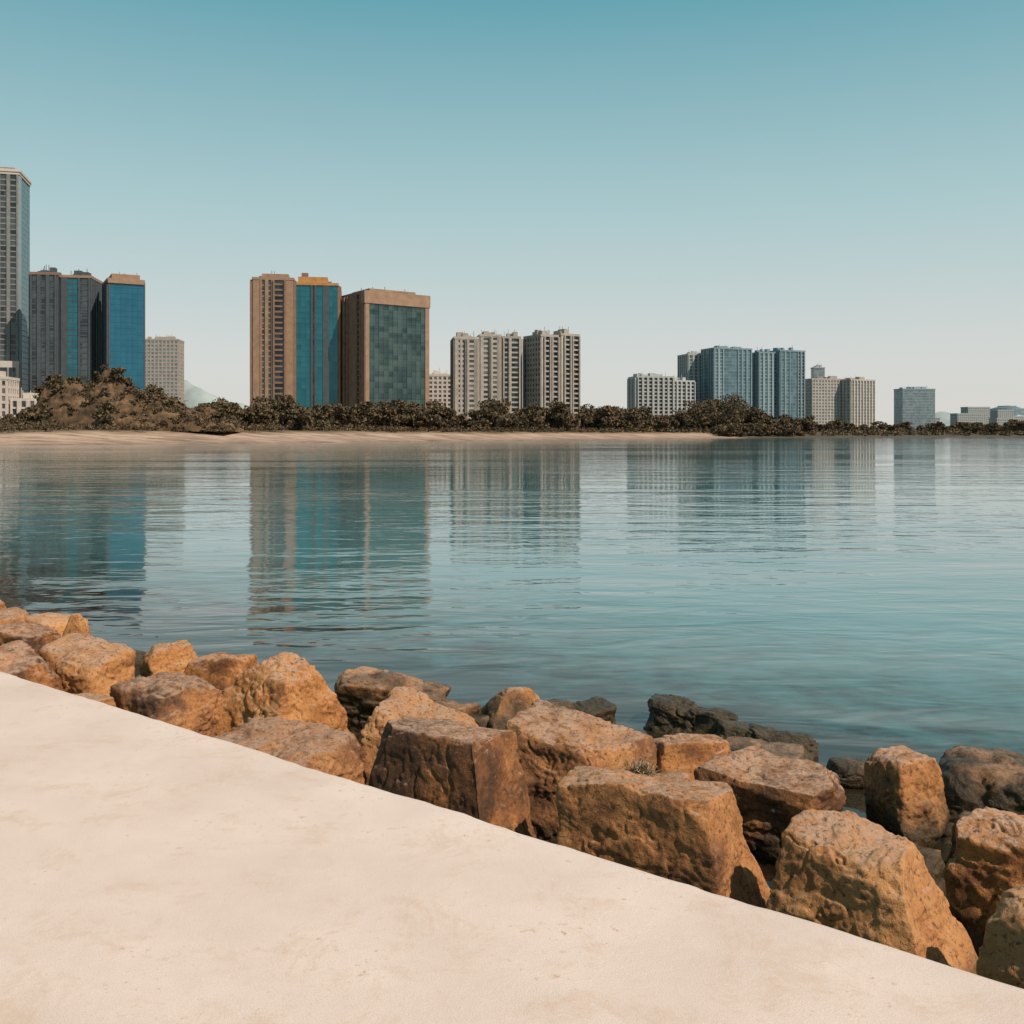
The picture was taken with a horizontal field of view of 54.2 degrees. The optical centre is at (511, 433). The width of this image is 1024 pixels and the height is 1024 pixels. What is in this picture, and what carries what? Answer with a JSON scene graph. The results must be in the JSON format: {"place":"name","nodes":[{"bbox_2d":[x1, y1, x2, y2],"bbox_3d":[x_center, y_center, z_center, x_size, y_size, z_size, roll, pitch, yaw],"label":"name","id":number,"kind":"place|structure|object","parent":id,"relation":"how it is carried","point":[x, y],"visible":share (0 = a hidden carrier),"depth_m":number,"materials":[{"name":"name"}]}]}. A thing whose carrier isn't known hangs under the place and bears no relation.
{"place":"outdoors","nodes":[
{"label":"outdoors","id":0,"kind":"place"},
{"bbox_2d":[73,693,115,706],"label":"boulder","id":1,"kind":"object","parent":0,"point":[108,700],"visible":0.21,"depth_m":7.57,"materials":[{"name":"brown stone"}]},
{"bbox_2d":[184,380,247,408],"bbox_3d":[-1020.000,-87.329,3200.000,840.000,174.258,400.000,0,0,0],"label":"hill","id":2,"kind":"structure","parent":0,"point":[194,395],"depth_m":3121.76,"materials":[{"name":"grey"}]},
{"bbox_2d":[0,437,1023,888],"bbox_3d":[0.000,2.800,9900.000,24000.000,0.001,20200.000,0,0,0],"label":"water","id":3,"kind":"structure","parent":0,"point":[850,597],"depth_m":21.13,"materials":[{"name":"blue liquid"}]},
{"bbox_2d":[714,719,819,759],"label":"boulder","id":4,"kind":"object","parent":3,"relation":"in","point":[726,729],"visible":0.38,"depth_m":8.81,"materials":[{"name":"grey stone"}]},
{"bbox_2d":[826,757,867,789],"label":"boulder","id":5,"kind":"object","parent":3,"relation":"in","point":[849,771],"visible":0.41,"depth_m":7.91,"materials":[{"name":"grey stone"}]},
{"bbox_2d":[0,672,1023,1023],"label":"concrete promenade","id":6,"kind":"structure","parent":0,"point":[156,870],"depth_m":3.30,"materials":[{"name":"beige concrete"}]},
{"bbox_2d":[0,429,1023,444],"bbox_3d":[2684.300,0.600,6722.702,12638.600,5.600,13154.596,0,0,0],"label":"beach and ground","id":7,"kind":"structure","parent":0,"point":[58,437],"depth_m":355.32,"materials":[{"name":"beige sand"}]},
{"bbox_2d":[0,167,31,397],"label":"skyscraper","id":8,"kind":"structure","parent":7,"relation":"on","point":[15,185],"depth_m":619.07,"materials":[{"name":"grey concrete"}]},
{"bbox_2d":[0,371,38,418],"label":"white podium building","id":9,"kind":"structure","parent":7,"relation":"on","point":[12,402],"depth_m":564.64,"materials":[{"name":"grey concrete"}]},
{"bbox_2d":[29,266,102,392],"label":"dark office tower","id":10,"kind":"structure","parent":7,"relation":"on","point":[65,326],"depth_m":605.17,"materials":[{"name":"grey concrete"}]},
{"bbox_2d":[102,272,144,389],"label":"blue glass tower","id":11,"kind":"structure","parent":7,"relation":"on","point":[123,320],"depth_m":602.26,"materials":[{"name":"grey glass"}]},
{"bbox_2d":[26,366,244,431],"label":"rocky headland","id":12,"kind":"structure","parent":7,"relation":"on","point":[125,405],"depth_m":325.74,"materials":[{"name":"brown stone"}]},
{"bbox_2d":[145,335,183,402],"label":"distant office block","id":13,"kind":"structure","parent":7,"relation":"on","point":[164,363],"depth_m":1001.72,"materials":[{"name":"grey concrete"}]},
{"bbox_2d":[184,399,188,406],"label":"distant low building","id":14,"kind":"structure","parent":7,"relation":"on","point":[186,402],"depth_m":1504.85,"materials":[{"name":"grey concrete"}]},
{"bbox_2d":[250,271,341,427],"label":"brown and teal tower","id":15,"kind":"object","parent":7,"relation":"on","point":[295,339],"visible":0.75,"depth_m":614.99,"materials":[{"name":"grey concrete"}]},
{"bbox_2d":[0,364,624,433],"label":"distant trees","id":16,"kind":"object","parent":7,"relation":"on","point":[271,414],"visible":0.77,"depth_m":397.27,"materials":[{"name":"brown plant"}]},
{"bbox_2d":[341,287,429,425],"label":"framed glass tower","id":17,"kind":"structure","parent":7,"relation":"on","point":[384,344],"depth_m":612.18,"materials":[{"name":"teal glass"}]},
{"bbox_2d":[429,368,449,407],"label":"apartment block","id":18,"kind":"structure","parent":7,"relation":"on","point":[439,385],"depth_m":790.42,"materials":[{"name":"grey concrete"}]},
{"bbox_2d":[450,329,522,429],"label":"apartment block","id":19,"kind":"structure","parent":7,"relation":"on","point":[485,365],"depth_m":684.09,"materials":[{"name":"grey concrete"}]},
{"bbox_2d":[523,326,580,429],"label":"apartment block","id":20,"kind":"structure","parent":7,"relation":"on","point":[551,367],"depth_m":685.14,"materials":[{"name":"grey concrete"}]},
{"bbox_2d":[627,372,674,415],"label":"white apartment block","id":21,"kind":"structure","parent":7,"relation":"on","point":[654,392],"depth_m":953.55,"materials":[{"name":"grey concrete"}]},
{"bbox_2d":[674,374,695,413],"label":"white apartment block","id":22,"kind":"structure","parent":7,"relation":"on","point":[685,389],"depth_m":971.41,"materials":[{"name":"grey concrete"}]},
{"bbox_2d":[677,351,700,403],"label":"bluegrey apartment tower","id":23,"kind":"structure","parent":7,"relation":"on","point":[688,365],"depth_m":1012.12,"materials":[{"name":"blue concrete"}]},
{"bbox_2d":[701,345,751,408],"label":"bluegrey apartment tower","id":24,"kind":"structure","parent":7,"relation":"on","point":[725,370],"depth_m":992.43,"materials":[{"name":"blue glass"}]},
{"bbox_2d":[752,349,775,419],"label":"bluegrey apartment tower","id":25,"kind":"structure","parent":7,"relation":"on","point":[764,380],"depth_m":1002.61,"materials":[{"name":"blue concrete"}]},
{"bbox_2d":[770,347,805,419],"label":"bluegrey apartment tower","id":26,"kind":"structure","parent":7,"relation":"on","point":[790,381],"depth_m":1004.85,"materials":[{"name":"blue glass"}]},
{"bbox_2d":[594,394,1023,436],"bbox_3d":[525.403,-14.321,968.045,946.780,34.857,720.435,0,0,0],"label":"distant trees","id":27,"kind":"object","parent":7,"relation":"on","point":[731,417],"visible":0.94,"depth_m":767.43,"materials":[{"name":"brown plant"}]},
{"bbox_2d":[810,364,824,377],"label":"distant slender tower","id":28,"kind":"structure","parent":7,"relation":"on","point":[817,370],"depth_m":1349.94,"materials":[{"name":"grey concrete"}]},
{"bbox_2d":[805,374,840,431],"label":"beige apartment block","id":29,"kind":"structure","parent":7,"relation":"on","point":[822,400],"depth_m":1103.55,"materials":[{"name":"grey concrete"}]},
{"bbox_2d":[840,376,875,427],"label":"beige apartment block","id":30,"kind":"structure","parent":7,"relation":"on","point":[857,400],"depth_m":1102.66,"materials":[{"name":"grey concrete"}]},
{"bbox_2d":[893,385,935,429],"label":"distant blue block","id":31,"kind":"structure","parent":7,"relation":"on","point":[915,406],"depth_m":1504.15,"materials":[{"name":"blue glass"}]},
{"bbox_2d":[950,413,985,424],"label":"distant low building","id":32,"kind":"structure","parent":7,"relation":"on","point":[968,417],"depth_m":1653.88,"materials":[{"name":"grey concrete"}]},
{"bbox_2d":[960,407,989,423],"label":"distant low building","id":33,"kind":"structure","parent":7,"relation":"on","point":[986,410],"depth_m":1703.59,"materials":[{"name":"grey concrete"}]},
{"bbox_2d":[990,410,1013,417],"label":"distant low building","id":34,"kind":"structure","parent":7,"relation":"on","point":[1001,413],"depth_m":1752.50,"materials":[{"name":"grey concrete"}]},
{"bbox_2d":[989,418,1023,425],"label":"distant low building","id":35,"kind":"structure","parent":7,"relation":"on","point":[1000,421],"depth_m":1652.17,"materials":[{"name":"grey concrete"}]},
{"bbox_2d":[990,406,1023,415],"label":"domed hall","id":36,"kind":"structure","parent":7,"relation":"on","point":[1018,411],"depth_m":1965.45,"materials":[{"name":"blue concrete"}]},
{"bbox_2d":[0,0,1023,424],"label":"sky","id":37,"kind":"structure","parent":0,"point":[840,183],"materials":[{"name":"blue"}]},
{"bbox_2d":[133,636,951,843],"bbox_3d":[-0.516,2.759,8.183,28.208,0.843,5.493,0,0,39],"label":"rubble","id":38,"kind":"object","parent":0,"point":[139,654],"depth_m":9.02,"materials":[{"name":"brown stone"}]},
{"bbox_2d":[0,600,5,609],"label":"boulder","id":39,"kind":"object","parent":38,"relation":"on","point":[2,605],"visible":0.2,"depth_m":13.60,"materials":[{"name":"brown stone"}]},
{"bbox_2d":[0,622,60,655],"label":"boulder","id":40,"kind":"object","parent":38,"relation":"on","point":[37,637],"visible":0.36,"depth_m":11.04,"materials":[{"name":"brown stone"}]},
{"bbox_2d":[39,633,135,695],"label":"boulder","id":41,"kind":"object","parent":38,"relation":"on","point":[81,663],"visible":0.56,"depth_m":8.73,"materials":[{"name":"brown stone"}]},
{"bbox_2d":[109,672,223,736],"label":"boulder","id":42,"kind":"object","parent":38,"relation":"on","point":[191,703],"visible":0.49,"depth_m":7.59,"materials":[{"name":"brown stone"}]},
{"bbox_2d":[139,640,197,676],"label":"boulder","id":43,"kind":"object","parent":38,"relation":"on","point":[178,656],"visible":0.5,"depth_m":9.86,"materials":[{"name":"brown stone"}]},
{"bbox_2d":[183,652,258,690],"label":"boulder","id":44,"kind":"object","parent":38,"relation":"on","point":[221,670],"visible":0.43,"depth_m":9.49,"materials":[{"name":"brown stone"}]},
{"bbox_2d":[213,716,364,784],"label":"boulder","id":45,"kind":"object","parent":38,"relation":"on","point":[326,749],"visible":0.35,"depth_m":6.45,"materials":[{"name":"brown stone"}]},
{"bbox_2d":[334,666,450,732],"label":"boulder","id":46,"kind":"object","parent":38,"relation":"on","point":[361,692],"visible":0.41,"depth_m":9.07,"materials":[{"name":"brown stone"}]},
{"bbox_2d":[359,686,478,784],"bbox_3d":[-0.683,2.264,7.119,0.845,0.811,0.792,0,0,20],"label":"boulder","id":47,"kind":"object","parent":38,"relation":"on","point":[400,702],"visible":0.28,"depth_m":7.13,"materials":[{"name":"brown stone"}]},
{"bbox_2d":[368,716,536,838],"bbox_3d":[-0.373,2.195,5.761,1.094,1.037,0.757,0,0,30],"label":"boulder","id":48,"kind":"object","parent":38,"relation":"on","point":[476,772],"visible":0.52,"depth_m":5.62,"materials":[{"name":"brown stone"}]},
{"bbox_2d":[545,698,576,709],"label":"boulder","id":49,"kind":"object","parent":38,"relation":"on","point":[566,704],"visible":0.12,"depth_m":8.93,"materials":[{"name":"brown stone"}]},
{"bbox_2d":[505,699,657,843],"bbox_3d":[0.448,2.270,6.568,0.972,0.837,0.791,0,0,27],"label":"boulder","id":50,"kind":"object","parent":38,"relation":"on","point":[556,744],"visible":0.41,"depth_m":6.46,"materials":[{"name":"brown stone"}]},
{"bbox_2d":[572,696,616,723],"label":"boulder","id":51,"kind":"object","parent":38,"relation":"on","point":[604,709],"visible":0.38,"depth_m":9.31,"materials":[{"name":"grey stone"}]},
{"bbox_2d":[651,770,692,778],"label":"boulder","id":52,"kind":"object","parent":38,"relation":"on","point":[683,774],"visible":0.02,"depth_m":6.01,"materials":[{"name":"brown stone"}]},
{"bbox_2d":[617,756,661,775],"bbox_3d":[0.774,2.006,5.991,0.325,0.182,0.349,0,0,0],"label":"dry weed","id":53,"kind":"object","parent":52,"relation":"on","point":[638,768],"visible":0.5,"depth_m":5.98,"materials":[{"name":"beige plant"}]},
{"bbox_2d":[654,733,729,779],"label":"boulder","id":54,"kind":"object","parent":38,"relation":"on","point":[688,753],"visible":0.36,"depth_m":6.69,"materials":[{"name":"brown stone"}]},
{"bbox_2d":[726,736,804,759],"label":"boulder","id":55,"kind":"object","parent":38,"relation":"on","point":[791,750],"visible":0.27,"depth_m":8.01,"materials":[{"name":"brown stone"}]},
{"bbox_2d":[694,746,846,864],"bbox_3d":[1.631,2.353,6.293,0.837,0.569,0.593,0,0,35],"label":"boulder","id":56,"kind":"object","parent":38,"relation":"on","point":[774,794],"visible":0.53,"depth_m":6.12,"materials":[{"name":"brown stone"}]},
{"bbox_2d":[832,772,841,811],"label":"boulder","id":57,"kind":"object","parent":38,"relation":"on","point":[836,776],"visible":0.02,"depth_m":7.22,"materials":[{"name":"brown stone"}]},
{"bbox_2d":[863,745,949,848],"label":"boulder","id":58,"kind":"object","parent":38,"relation":"on","point":[904,793],"visible":0.89,"depth_m":6.69,"materials":[{"name":"brown stone"}]},
{"bbox_2d":[943,806,1023,957],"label":"boulder","id":59,"kind":"object","parent":38,"relation":"on","point":[983,870],"visible":0.61,"depth_m":4.97,"materials":[{"name":"brown stone"}]},
{"bbox_2d":[976,885,1023,988],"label":"boulder","id":60,"kind":"object","parent":38,"relation":"on","point":[1001,955],"visible":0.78,"depth_m":4.02,"materials":[{"name":"brown stone"}]},
{"bbox_2d":[935,411,949,425],"bbox_3d":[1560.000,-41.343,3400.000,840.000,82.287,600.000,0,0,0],"label":"hill","id":61,"kind":"structure","parent":0,"point":[944,417],"depth_m":3347.46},
{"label":"rocky bank","id":62,"kind":"structure","parent":0,"visible":0},
{"bbox_2d":[0,607,28,624],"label":"boulder","id":63,"kind":"object","parent":62,"relation":"on","point":[13,614],"visible":0.21,"depth_m":11.74,"materials":[{"name":"brown stone"}]},
{"bbox_2d":[0,640,65,691],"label":"boulder","id":64,"kind":"object","parent":62,"relation":"on","point":[21,659],"visible":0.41,"depth_m":8.51,"materials":[{"name":"brown stone"}]},
{"bbox_2d":[25,612,91,636],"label":"boulder","id":65,"kind":"object","parent":62,"relation":"on","point":[58,622],"visible":0.17,"depth_m":11.77,"materials":[{"name":"brown stone"}]},
{"bbox_2d":[62,613,86,636],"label":"boulder","id":66,"kind":"object","parent":62,"relation":"on","point":[76,623],"visible":0.59,"depth_m":10.84,"materials":[{"name":"brown stone"}]},
{"bbox_2d":[215,652,348,735],"bbox_3d":[-1.816,2.306,7.905,1.033,1.113,1.266,0,0,-41],"label":"boulder","id":67,"kind":"object","parent":62,"relation":"on","point":[290,686],"visible":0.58,"depth_m":7.71,"materials":[{"name":"brown stone"}]},
{"bbox_2d":[434,700,481,715],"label":"boulder","id":68,"kind":"object","parent":62,"relation":"on","point":[471,708],"visible":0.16,"depth_m":8.68,"materials":[{"name":"brown stone"}]},
{"bbox_2d":[471,714,489,727],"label":"boulder","id":69,"kind":"object","parent":62,"relation":"on","point":[481,720],"visible":0.09,"depth_m":8.49,"materials":[{"name":"grey stone"}]},
{"bbox_2d":[481,687,539,729],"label":"boulder","id":70,"kind":"object","parent":62,"relation":"on","point":[501,708],"visible":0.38,"depth_m":8.57,"materials":[{"name":"brown stone"}]},
{"bbox_2d":[556,766,770,908],"bbox_3d":[0.745,2.246,5.204,1.256,0.959,0.708,0,0,21],"label":"boulder","id":71,"kind":"object","parent":62,"relation":"on","point":[683,830],"visible":0.59,"depth_m":5.00,"materials":[{"name":"brown stone"}]},
{"bbox_2d":[643,693,737,734],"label":"boulder","id":72,"kind":"object","parent":62,"relation":"on","point":[670,714],"visible":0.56,"depth_m":9.35,"materials":[{"name":"grey stone"}]},
{"bbox_2d":[766,809,977,974],"bbox_3d":[1.643,2.295,4.604,1.057,0.970,0.854,0,0,34],"label":"boulder","id":73,"kind":"object","parent":62,"relation":"on","point":[850,872],"visible":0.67,"depth_m":4.53,"materials":[{"name":"brown stone"}]},
{"bbox_2d":[914,843,945,896],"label":"boulder","id":74,"kind":"object","parent":62,"relation":"on","point":[934,863],"visible":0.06,"depth_m":5.86,"materials":[{"name":"brown stone"}]},
{"bbox_2d":[946,811,970,864],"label":"boulder","id":75,"kind":"object","parent":62,"relation":"on","point":[953,838],"visible":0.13,"depth_m":6.30,"materials":[{"name":"brown stone"}]},
{"bbox_2d":[939,745,1023,837],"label":"boulder","id":76,"kind":"object","parent":62,"relation":"on","point":[973,777],"visible":0.42,"depth_m":6.93,"materials":[{"name":"grey stone"}]}
]}

